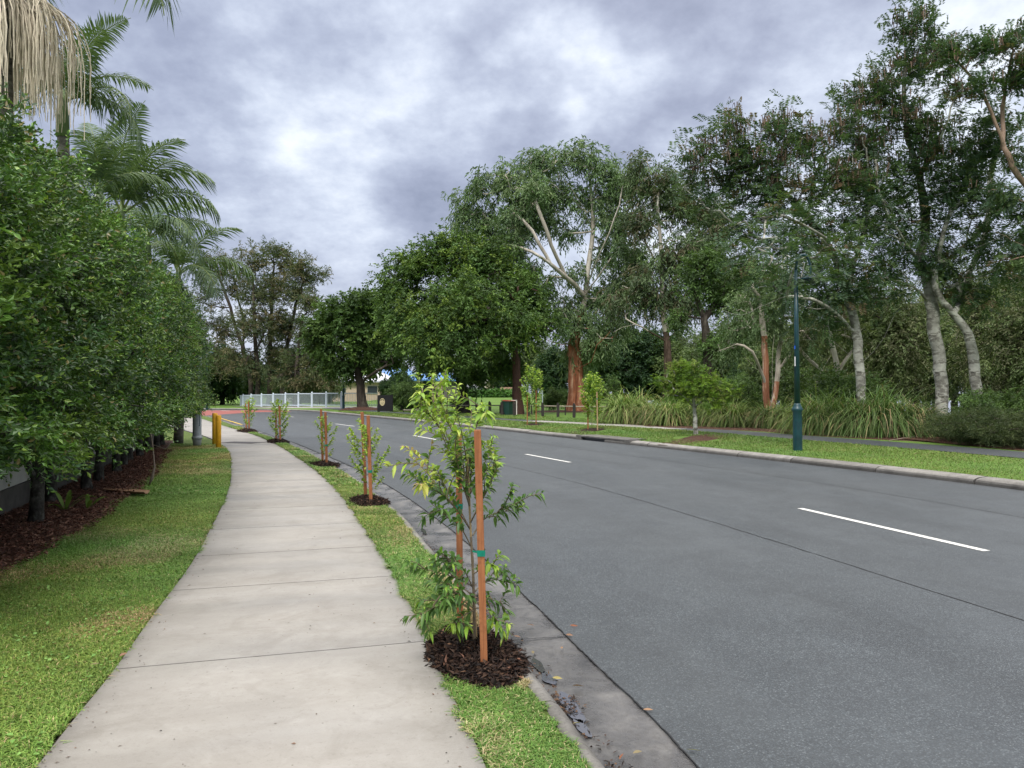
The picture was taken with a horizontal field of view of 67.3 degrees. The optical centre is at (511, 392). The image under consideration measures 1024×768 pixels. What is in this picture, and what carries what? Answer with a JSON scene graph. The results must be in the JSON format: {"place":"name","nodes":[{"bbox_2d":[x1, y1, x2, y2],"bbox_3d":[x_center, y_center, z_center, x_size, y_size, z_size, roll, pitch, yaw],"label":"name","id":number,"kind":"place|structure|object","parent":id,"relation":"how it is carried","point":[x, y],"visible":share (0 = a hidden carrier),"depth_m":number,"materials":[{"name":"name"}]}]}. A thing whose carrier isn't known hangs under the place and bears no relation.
{"place":"outdoors","nodes":[
{"label":"outdoors","id":0,"kind":"place"},
{"bbox_2d":[0,428,216,767],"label":"lawn","id":1,"kind":"structure","parent":0,"point":[187,437],"depth_m":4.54,"materials":[{"name":"green plant"}]},
{"bbox_2d":[0,369,153,515],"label":"boundary wall","id":2,"kind":"structure","parent":1,"relation":"on","point":[15,494],"depth_m":10.43,"materials":[{"name":"grey concrete"}]},
{"bbox_2d":[14,11,152,210],"bbox_3d":[-8.213,-2.666,14.007,3.065,8.582,3.303,0,0,0],"label":"palm tree","id":3,"kind":"object","parent":1,"relation":"on","point":[98,41],"visible":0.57,"depth_m":13.94,"materials":[{"name":"green plant"}]},
{"bbox_2d":[0,440,173,572],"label":"hedge mulch","id":4,"kind":"object","parent":1,"relation":"on","point":[167,442],"visible":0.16,"depth_m":9.84,"materials":[{"name":"brown wood"}]},
{"bbox_2d":[0,92,96,509],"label":"hedge shrub","id":5,"kind":"object","parent":4,"relation":"on","point":[9,284],"visible":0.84,"depth_m":5.54,"materials":[{"name":"green plant"}]},
{"bbox_2d":[0,82,126,494],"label":"hedge shrub","id":6,"kind":"object","parent":4,"relation":"on","point":[85,350],"visible":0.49,"depth_m":6.40,"materials":[{"name":"green plant"}]},
{"bbox_2d":[0,128,161,487],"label":"hedge shrub","id":7,"kind":"object","parent":4,"relation":"on","point":[93,314],"visible":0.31,"depth_m":7.74,"materials":[{"name":"green plant"}]},
{"bbox_2d":[0,0,182,337],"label":"palm tree","id":8,"kind":"object","parent":4,"relation":"on","point":[25,44],"visible":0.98,"depth_m":10.90,"materials":[{"name":"beige plant"}]},
{"bbox_2d":[0,147,183,521],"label":"hedge shrub","id":9,"kind":"object","parent":4,"relation":"on","point":[138,282],"visible":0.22,"depth_m":9.38,"materials":[{"name":"green plant"}]},
{"bbox_2d":[13,206,175,501],"bbox_3d":[-6.543,-0.554,10.935,3.098,4.534,3.679,0,0,-14],"label":"hedge shrub","id":10,"kind":"object","parent":4,"relation":"on","point":[50,496],"visible":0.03,"depth_m":11.09,"materials":[{"name":"green plant"}]},
{"bbox_2d":[46,120,172,449],"bbox_3d":[-8.713,-2.134,16.347,2.837,7.519,1.854,0,0,-29],"label":"palm tree","id":11,"kind":"object","parent":4,"relation":"on","point":[100,149],"visible":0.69,"depth_m":16.40,"materials":[{"name":"green plant"}]},
{"bbox_2d":[65,218,195,489],"bbox_3d":[-6.783,-0.553,12.444,3.208,4.533,3.670,0,0,-10],"label":"hedge shrub","id":12,"kind":"object","parent":4,"relation":"on","point":[85,481],"visible":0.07,"depth_m":12.65,"materials":[{"name":"green plant"}]},
{"bbox_2d":[90,245,199,480],"bbox_3d":[-7.303,-0.548,13.638,3.230,4.506,3.609,0,0,-13],"label":"hedge shrub","id":13,"kind":"object","parent":4,"relation":"on","point":[98,474],"visible":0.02,"depth_m":14.12,"materials":[{"name":"green plant"}]},
{"bbox_2d":[96,252,206,471],"bbox_3d":[-7.782,-0.557,15.147,3.098,4.541,3.679,0,0,-9],"label":"hedge shrub","id":14,"kind":"object","parent":4,"relation":"on","point":[116,456],"visible":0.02,"depth_m":15.81,"materials":[{"name":"green plant"}]},
{"bbox_2d":[120,257,201,464],"bbox_3d":[-8.392,-0.629,16.423,3.208,4.695,3.670,0,0,-16],"label":"hedge shrub","id":15,"kind":"object","parent":4,"relation":"on","point":[124,458],"visible":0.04,"depth_m":16.57,"materials":[{"name":"green plant"}]},
{"bbox_2d":[136,271,206,455],"bbox_3d":[-9.118,-0.681,18.854,3.098,4.801,3.679,0,0,-18],"label":"hedge shrub","id":16,"kind":"object","parent":4,"relation":"on","point":[139,452],"visible":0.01,"depth_m":18.95,"materials":[{"name":"green plant"}]},
{"bbox_2d":[145,286,209,450],"bbox_3d":[-9.826,-0.722,20.567,3.208,4.890,3.670,0,0,-10],"label":"hedge shrub","id":17,"kind":"object","parent":4,"relation":"on","point":[148,439],"visible":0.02,"depth_m":21.15,"materials":[{"name":"green plant"}]},
{"bbox_2d":[153,290,218,446],"bbox_3d":[-10.088,-0.714,21.901,3.230,4.852,3.609,0,0,-15],"label":"hedge shrub","id":18,"kind":"object","parent":4,"relation":"on","point":[157,440],"visible":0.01,"depth_m":22.39,"materials":[{"name":"green plant"}]},
{"bbox_2d":[127,214,255,443],"bbox_3d":[-10.170,-1.972,23.724,3.597,7.196,3.676,0,0,15],"label":"palm tree","id":19,"kind":"object","parent":4,"relation":"on","point":[176,260],"visible":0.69,"depth_m":23.87,"materials":[{"name":"green plant"}]},
{"bbox_2d":[0,486,224,767],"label":"clover weeds","id":20,"kind":"object","parent":1,"relation":"on","point":[67,656],"visible":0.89,"depth_m":5.80,"materials":[{"name":"green plant"}]},
{"bbox_2d":[0,494,226,583],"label":"lawn grass","id":21,"kind":"structure","parent":1,"relation":"on","point":[118,555],"depth_m":8.00,"materials":[{"name":"green plant"}]},
{"bbox_2d":[34,101,220,238],"bbox_3d":[-9.231,-2.667,18.155,4.267,8.584,3.030,0,0,0],"label":"palm tree","id":22,"kind":"object","parent":1,"relation":"on","point":[141,196],"visible":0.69,"depth_m":18.53,"materials":[{"name":"green plant"}]},
{"bbox_2d":[109,191,217,446],"bbox_3d":[-10.005,-2.105,21.307,3.295,7.460,2.594,0,0,0],"label":"palm tree","id":23,"kind":"object","parent":1,"relation":"on","point":[163,229],"visible":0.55,"depth_m":21.33,"materials":[{"name":"green plant"}]},
{"bbox_2d":[130,443,233,495],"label":"lawn grass","id":24,"kind":"structure","parent":1,"relation":"on","point":[195,468],"depth_m":15.37,"materials":[{"name":"green plant"}]},
{"bbox_2d":[36,418,485,767],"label":"footpath","id":25,"kind":"structure","parent":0,"point":[273,693],"depth_m":4.57,"materials":[{"name":"concrete"}]},
{"bbox_2d":[239,406,376,407],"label":"bridge footway","id":26,"kind":"structure","parent":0,"point":[314,406],"depth_m":74.73,"materials":[{"name":"concrete"}]},
{"bbox_2d":[240,391,377,406],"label":"bridge railing","id":27,"kind":"object","parent":26,"relation":"on","point":[301,399],"visible":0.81,"depth_m":76.32,"materials":[{"name":"grey metal"}]},
{"bbox_2d":[185,415,593,767],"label":"verge","id":28,"kind":"structure","parent":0,"point":[545,713],"depth_m":3.83,"materials":[{"name":"green plant"}]},
{"bbox_2d":[226,426,363,486],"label":"verge grass","id":29,"kind":"structure","parent":28,"relation":"on","point":[334,476],"depth_m":15.95,"materials":[{"name":"green plant"}]},
{"bbox_2d":[345,418,390,489],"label":"sapling","id":30,"kind":"object","parent":28,"relation":"on","point":[363,428],"visible":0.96,"depth_m":11.29,"materials":[{"name":"green plant"}]},
{"bbox_2d":[332,485,449,581],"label":"verge grass","id":31,"kind":"structure","parent":28,"relation":"on","point":[388,532],"depth_m":8.39,"materials":[{"name":"green plant"}]},
{"bbox_2d":[421,620,533,690],"bbox_3d":[-0.219,1.561,4.730,0.711,0.196,1.252,0,0,0],"label":"mulch mound","id":32,"kind":"object","parent":28,"relation":"on","point":[447,652],"visible":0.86,"depth_m":4.48,"materials":[{"name":"brown plant"}]},
{"bbox_2d":[456,435,462,620],"bbox_3d":[-0.382,0.964,5.389,0.080,1.372,0.067,0,0,0],"label":"garden stake","id":33,"kind":"object","parent":32,"relation":"on","point":[459,543],"visible":0.2,"depth_m":5.36,"materials":[{"name":"brown wood"}]},
{"bbox_2d":[383,368,546,645],"bbox_3d":[-0.359,0.736,4.734,0.806,1.788,1.008,0,0,34],"label":"sapling","id":34,"kind":"object","parent":32,"relation":"on","point":[452,602],"visible":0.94,"depth_m":4.58,"materials":[{"name":"green plant"}]},
{"bbox_2d":[472,429,487,661],"bbox_3d":[-0.184,0.922,4.438,0.092,1.416,0.066,0,0,0],"label":"garden stake","id":35,"kind":"object","parent":28,"relation":"on","point":[480,551],"visible":0.91,"depth_m":4.41,"materials":[{"name":"brown wood"}]},
{"bbox_2d":[14,0,1023,393],"label":"sky","id":36,"kind":"structure","parent":0,"point":[336,130],"materials":[{"name":"grey"}]},
{"bbox_2d":[205,394,1023,480],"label":"park lawn","id":37,"kind":"structure","parent":0,"point":[495,401],"depth_m":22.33,"materials":[{"name":"green plant"}]},
{"bbox_2d":[185,245,252,394],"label":"sheoak tree","id":38,"kind":"object","parent":37,"relation":"on","point":[222,331],"visible":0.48,"depth_m":91.84,"materials":[{"name":"green plant"}]},
{"bbox_2d":[213,338,253,404],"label":"background tree","id":39,"kind":"object","parent":37,"relation":"on","point":[233,388],"visible":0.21,"depth_m":99.45,"materials":[{"name":"green plant"}]},
{"bbox_2d":[210,237,287,403],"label":"sheoak tree","id":40,"kind":"object","parent":37,"relation":"on","point":[251,325],"visible":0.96,"depth_m":87.53,"materials":[{"name":"green plant"}]},
{"bbox_2d":[246,235,303,404],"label":"sheoak tree","id":41,"kind":"object","parent":37,"relation":"on","point":[275,251],"visible":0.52,"depth_m":93.28,"materials":[{"name":"green plant"}]},
{"bbox_2d":[267,249,333,393],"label":"sheoak tree","id":42,"kind":"object","parent":37,"relation":"on","point":[289,330],"visible":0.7,"depth_m":89.35,"materials":[{"name":"green plant"}]},
{"bbox_2d":[267,284,347,404],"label":"sheoak tree","id":43,"kind":"object","parent":37,"relation":"on","point":[304,380],"visible":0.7,"depth_m":85.38,"materials":[{"name":"green plant"}]},
{"bbox_2d":[295,286,410,406],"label":"shade tree","id":44,"kind":"object","parent":37,"relation":"on","point":[328,332],"visible":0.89,"depth_m":68.06,"materials":[{"name":"green plant"}]},
{"bbox_2d":[332,372,389,400],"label":"house","id":45,"kind":"structure","parent":37,"relation":"on","point":[371,388],"depth_m":112.09,"materials":[{"name":"paint"}]},
{"bbox_2d":[362,218,560,412],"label":"shade tree","id":46,"kind":"object","parent":37,"relation":"on","point":[439,326],"visible":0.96,"depth_m":56.02,"materials":[{"name":"green plant"}]},
{"bbox_2d":[487,261,572,414],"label":"ironbark tree","id":47,"kind":"object","parent":37,"relation":"on","point":[516,386],"visible":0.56,"depth_m":55.79,"materials":[{"name":"green plant"}]},
{"bbox_2d":[518,423,541,426],"bbox_3d":[0.939,1.592,37.515,1.118,0.066,8.255,0,0,17],"label":"mulch strip","id":48,"kind":"object","parent":37,"relation":"on","point":[531,424],"visible":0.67,"depth_m":37.65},
{"bbox_2d":[520,363,543,413],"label":"sapling","id":49,"kind":"object","parent":48,"relation":"on","point":[532,379],"visible":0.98,"depth_m":38.10,"materials":[{"name":"green plant"}]},
{"bbox_2d":[440,134,655,410],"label":"gum tree","id":50,"kind":"object","parent":37,"relation":"on","point":[533,201],"visible":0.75,"depth_m":62.37,"materials":[{"name":"green plant"}]},
{"bbox_2d":[529,339,568,395],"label":"background tree","id":51,"kind":"object","parent":37,"relation":"on","point":[551,379],"visible":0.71,"depth_m":98.82,"materials":[{"name":"green plant"}]},
{"bbox_2d":[567,427,615,433],"bbox_3d":[3.373,1.593,32.605,1.191,0.065,7.237,0,0,21],"label":"mulch strip","id":52,"kind":"object","parent":37,"relation":"on","point":[591,429],"visible":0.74,"depth_m":32.37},
{"bbox_2d":[578,371,605,420],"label":"sapling","id":53,"kind":"object","parent":52,"relation":"on","point":[591,387],"visible":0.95,"depth_m":32.63,"materials":[{"name":"green plant"}]},
{"bbox_2d":[583,336,632,399],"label":"background tree","id":54,"kind":"object","parent":37,"relation":"on","point":[607,370],"visible":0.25,"depth_m":90.31,"materials":[{"name":"green plant"}]},
{"bbox_2d":[610,316,675,399],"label":"background tree","id":55,"kind":"object","parent":37,"relation":"on","point":[647,347],"visible":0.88,"depth_m":88.16,"materials":[{"name":"green plant"}]},
{"bbox_2d":[589,145,749,403],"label":"gum tree","id":56,"kind":"object","parent":37,"relation":"on","point":[645,291],"visible":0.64,"depth_m":56.62,"materials":[{"name":"green plant"}]},
{"bbox_2d":[324,408,1023,457],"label":"asphalt footway","id":57,"kind":"structure","parent":37,"relation":"on","point":[1005,453],"depth_m":24.33,"materials":[{"name":"grey asphalt"}]},
{"bbox_2d":[649,332,701,396],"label":"background tree","id":58,"kind":"object","parent":37,"relation":"on","point":[676,346],"visible":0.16,"depth_m":86.89,"materials":[{"name":"green plant"}]},
{"bbox_2d":[658,433,723,445],"bbox_3d":[6.630,1.594,26.740,1.478,0.063,7.443,0,0,24],"label":"mulch strip","id":59,"kind":"object","parent":37,"relation":"on","point":[700,437],"visible":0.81,"depth_m":26.19,"materials":[{"name":"brown plant"}]},
{"bbox_2d":[649,356,746,434],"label":"tree","id":60,"kind":"object","parent":59,"relation":"on","point":[678,386],"visible":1,"depth_m":28.75,"materials":[{"name":"green plant"}]},
{"bbox_2d":[675,313,757,385],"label":"background tree","id":61,"kind":"object","parent":37,"relation":"on","point":[696,357],"visible":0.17,"depth_m":79.45,"materials":[{"name":"green plant"}]},
{"bbox_2d":[663,239,789,416],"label":"dark gum tree","id":62,"kind":"object","parent":37,"relation":"on","point":[694,278],"visible":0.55,"depth_m":46.73,"materials":[{"name":"green plant"}]},
{"bbox_2d":[703,368,762,413],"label":"shrub","id":63,"kind":"object","parent":37,"relation":"on","point":[751,394],"visible":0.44,"depth_m":42.56,"materials":[{"name":"green plant"}]},
{"bbox_2d":[737,317,791,411],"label":"background tree","id":64,"kind":"object","parent":37,"relation":"on","point":[753,371],"visible":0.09,"depth_m":64.62,"materials":[{"name":"green plant"}]},
{"bbox_2d":[755,320,826,398],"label":"background tree","id":65,"kind":"object","parent":37,"relation":"on","point":[774,366],"visible":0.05,"depth_m":60.10,"materials":[{"name":"green plant"}]},
{"bbox_2d":[792,254,818,450],"bbox_3d":[8.062,-1.076,21.106,0.738,5.455,0.539,0,0,21],"label":"street lamp","id":66,"kind":"object","parent":37,"relation":"on","point":[797,409],"visible":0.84,"depth_m":21.01,"materials":[{"name":"metal"}]},
{"bbox_2d":[769,360,848,408],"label":"shrub","id":67,"kind":"object","parent":37,"relation":"on","point":[788,391],"visible":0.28,"depth_m":39.74,"materials":[{"name":"green plant"}]},
{"bbox_2d":[612,422,1023,450],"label":"mulch bed","id":68,"kind":"object","parent":37,"relation":"on","point":[918,439],"visible":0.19,"depth_m":27.30,"materials":[{"name":"brown plant"}]},
{"bbox_2d":[582,384,647,424],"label":"tussock grass","id":69,"kind":"structure","parent":68,"relation":"on","point":[616,411],"depth_m":38.81,"materials":[{"name":"green plant"}]},
{"bbox_2d":[628,390,701,425],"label":"tussock grass","id":70,"kind":"structure","parent":68,"relation":"on","point":[673,415],"depth_m":36.32,"materials":[{"name":"green plant"}]},
{"bbox_2d":[681,386,751,426],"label":"tussock grass","id":71,"kind":"structure","parent":68,"relation":"on","point":[701,419],"depth_m":35.28,"materials":[{"name":"green plant"}]},
{"bbox_2d":[699,398,765,427],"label":"tussock grass","id":72,"kind":"structure","parent":68,"relation":"on","point":[736,413],"depth_m":34.40,"materials":[{"name":"green plant"}]},
{"bbox_2d":[730,400,792,428],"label":"tussock grass","id":73,"kind":"structure","parent":68,"relation":"on","point":[762,413],"depth_m":33.59,"materials":[{"name":"green plant"}]},
{"bbox_2d":[703,256,828,409],"bbox_3d":[12.792,-2.475,38.117,6.531,8.456,3.504,0,0,0],"label":"paperbark tree","id":74,"kind":"object","parent":68,"relation":"on","point":[762,326],"visible":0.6,"depth_m":37.86,"materials":[{"name":"green plant"}]},
{"bbox_2d":[749,395,793,429],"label":"tussock grass","id":75,"kind":"structure","parent":68,"relation":"on","point":[774,416],"depth_m":33.00,"materials":[{"name":"green plant"}]},
{"bbox_2d":[662,89,919,410],"bbox_3d":[9.054,-4.709,27.186,8.119,12.822,13.657,0,0,38],"label":"cassia tree","id":76,"kind":"object","parent":68,"relation":"on","point":[858,183],"visible":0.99,"depth_m":28.58,"materials":[{"name":"green plant"}]},
{"bbox_2d":[768,381,853,434],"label":"tussock grass","id":77,"kind":"structure","parent":68,"relation":"on","point":[806,419],"depth_m":29.15,"materials":[{"name":"green plant"}]},
{"bbox_2d":[779,383,867,435],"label":"tussock grass","id":78,"kind":"structure","parent":68,"relation":"on","point":[827,410],"depth_m":28.72,"materials":[{"name":"green plant"}]},
{"bbox_2d":[800,361,854,408],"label":"shrub","id":79,"kind":"object","parent":68,"relation":"on","point":[822,385],"visible":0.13,"depth_m":32.52,"materials":[{"name":"green plant"}]},
{"bbox_2d":[816,362,898,406],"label":"shrub","id":80,"kind":"object","parent":68,"relation":"on","point":[848,382],"visible":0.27,"depth_m":30.62,"materials":[{"name":"green plant"}]},
{"bbox_2d":[807,387,907,437],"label":"tussock grass","id":81,"kind":"structure","parent":68,"relation":"on","point":[843,416],"depth_m":27.92,"materials":[{"name":"green plant"}]},
{"bbox_2d":[819,382,931,438],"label":"tussock grass","id":82,"kind":"structure","parent":68,"relation":"on","point":[881,414],"depth_m":27.10,"materials":[{"name":"green plant"}]},
{"bbox_2d":[835,385,940,437],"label":"tussock grass","id":83,"kind":"structure","parent":68,"relation":"on","point":[896,404],"depth_m":27.18,"materials":[{"name":"green plant"}]},
{"bbox_2d":[818,0,1023,427],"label":"cassia tree","id":84,"kind":"object","parent":68,"relation":"on","point":[929,152],"visible":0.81,"depth_m":29.59,"materials":[{"name":"green plant"}]},
{"bbox_2d":[902,93,1023,397],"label":"cassia tree","id":85,"kind":"object","parent":68,"relation":"on","point":[986,145],"visible":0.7,"depth_m":29.30,"materials":[{"name":"green plant"}]},
{"bbox_2d":[914,408,1020,445],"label":"shrub","id":86,"kind":"object","parent":68,"relation":"on","point":[955,438],"visible":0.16,"depth_m":23.79,"materials":[{"name":"green plant"}]},
{"bbox_2d":[912,402,1023,448],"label":"shrub","id":87,"kind":"object","parent":68,"relation":"on","point":[1013,429],"visible":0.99,"depth_m":22.34,"materials":[{"name":"green plant"}]},
{"bbox_2d":[943,383,1008,414],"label":"shrub","id":88,"kind":"object","parent":68,"relation":"on","point":[978,399],"visible":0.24,"depth_m":26.52,"materials":[{"name":"green plant"}]},
{"bbox_2d":[782,299,876,386],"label":"tree","id":89,"kind":"object","parent":37,"relation":"on","point":[803,333],"visible":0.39,"depth_m":35.95,"materials":[{"name":"green plant"}]},
{"bbox_2d":[802,273,894,394],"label":"background tree","id":90,"kind":"object","parent":37,"relation":"on","point":[825,353],"visible":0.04,"depth_m":51.59,"materials":[{"name":"green plant"}]},
{"bbox_2d":[827,272,949,407],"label":"background tree","id":91,"kind":"object","parent":37,"relation":"on","point":[902,345],"visible":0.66,"depth_m":45.48,"materials":[{"name":"green plant"}]},
{"bbox_2d":[875,294,969,414],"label":"background tree","id":92,"kind":"object","parent":37,"relation":"on","point":[945,332],"visible":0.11,"depth_m":56.44,"materials":[{"name":"green plant"}]},
{"bbox_2d":[922,15,1023,286],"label":"tree","id":93,"kind":"object","parent":37,"relation":"on","point":[1011,80],"visible":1,"depth_m":26.95,"materials":[{"name":"green plant"}]},
{"bbox_2d":[931,251,1020,401],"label":"background tree","id":94,"kind":"object","parent":37,"relation":"on","point":[961,349],"visible":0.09,"depth_m":49.29,"materials":[{"name":"green plant"}]},
{"bbox_2d":[955,382,1023,417],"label":"shrub","id":95,"kind":"object","parent":37,"relation":"on","point":[1007,400],"visible":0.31,"depth_m":28.65,"materials":[{"name":"green plant"}]},
{"bbox_2d":[971,274,1023,400],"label":"background tree","id":96,"kind":"object","parent":37,"relation":"on","point":[1006,339],"visible":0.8,"depth_m":42.24,"materials":[{"name":"green plant"}]},
{"bbox_2d":[207,410,1023,767],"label":"road","id":97,"kind":"structure","parent":0,"point":[717,644],"depth_m":6.75,"materials":[{"name":"grey asphalt"}]},
{"bbox_2d":[281,437,413,470],"bbox_3d":[-5.207,1.715,23.301,1.799,0.001,14.187,0,0,-24],"label":"road patch","id":98,"kind":"object","parent":97,"relation":"on","point":[342,451],"visible":0.69,"depth_m":21.59,"materials":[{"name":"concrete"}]},
{"bbox_2d":[207,416,604,767],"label":"kerb","id":99,"kind":"structure","parent":97,"relation":"on","point":[565,725],"depth_m":3.88,"materials":[{"name":"concrete"}]},
{"bbox_2d":[208,416,696,767],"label":"gutter","id":100,"kind":"object","parent":97,"relation":"on","point":[627,725],"visible":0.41,"depth_m":4.73,"materials":[{"name":"concrete"}]},
{"bbox_2d":[422,528,591,736],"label":"gutter water","id":101,"kind":"structure","parent":100,"relation":"on","point":[582,727],"depth_m":4.29,"materials":[{"name":"grey liquid"}]},
{"bbox_2d":[417,532,632,767],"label":"gutter debris","id":102,"kind":"object","parent":100,"relation":"on","point":[564,705],"visible":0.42,"depth_m":4.29,"materials":[{"name":"brown plant"}]},
{"bbox_2d":[204,408,1023,490],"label":"kerb","id":103,"kind":"structure","parent":97,"relation":"on","point":[964,478],"depth_m":18.59,"materials":[{"name":"concrete"}]},
{"bbox_2d":[230,418,1023,767],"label":"bitumen seam","id":104,"kind":"object","parent":97,"relation":"on","point":[700,518],"visible":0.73,"depth_m":6.53,"materials":[{"name":"black asphalt"}]},
{"bbox_2d":[340,424,989,550],"bbox_3d":[-3.139,1.716,27.104,2.117,0.001,63.711,0,0,-23],"label":"lane marking","id":105,"kind":"object","parent":97,"relation":"on","point":[950,542],"visible":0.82,"depth_m":9.70,"materials":[{"name":"white paint"}]},
{"bbox_2d":[872,394,962,436],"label":"tussock grass","id":106,"kind":"structure","parent":0,"point":[917,412],"depth_m":27.37,"materials":[{"name":"green plant"}]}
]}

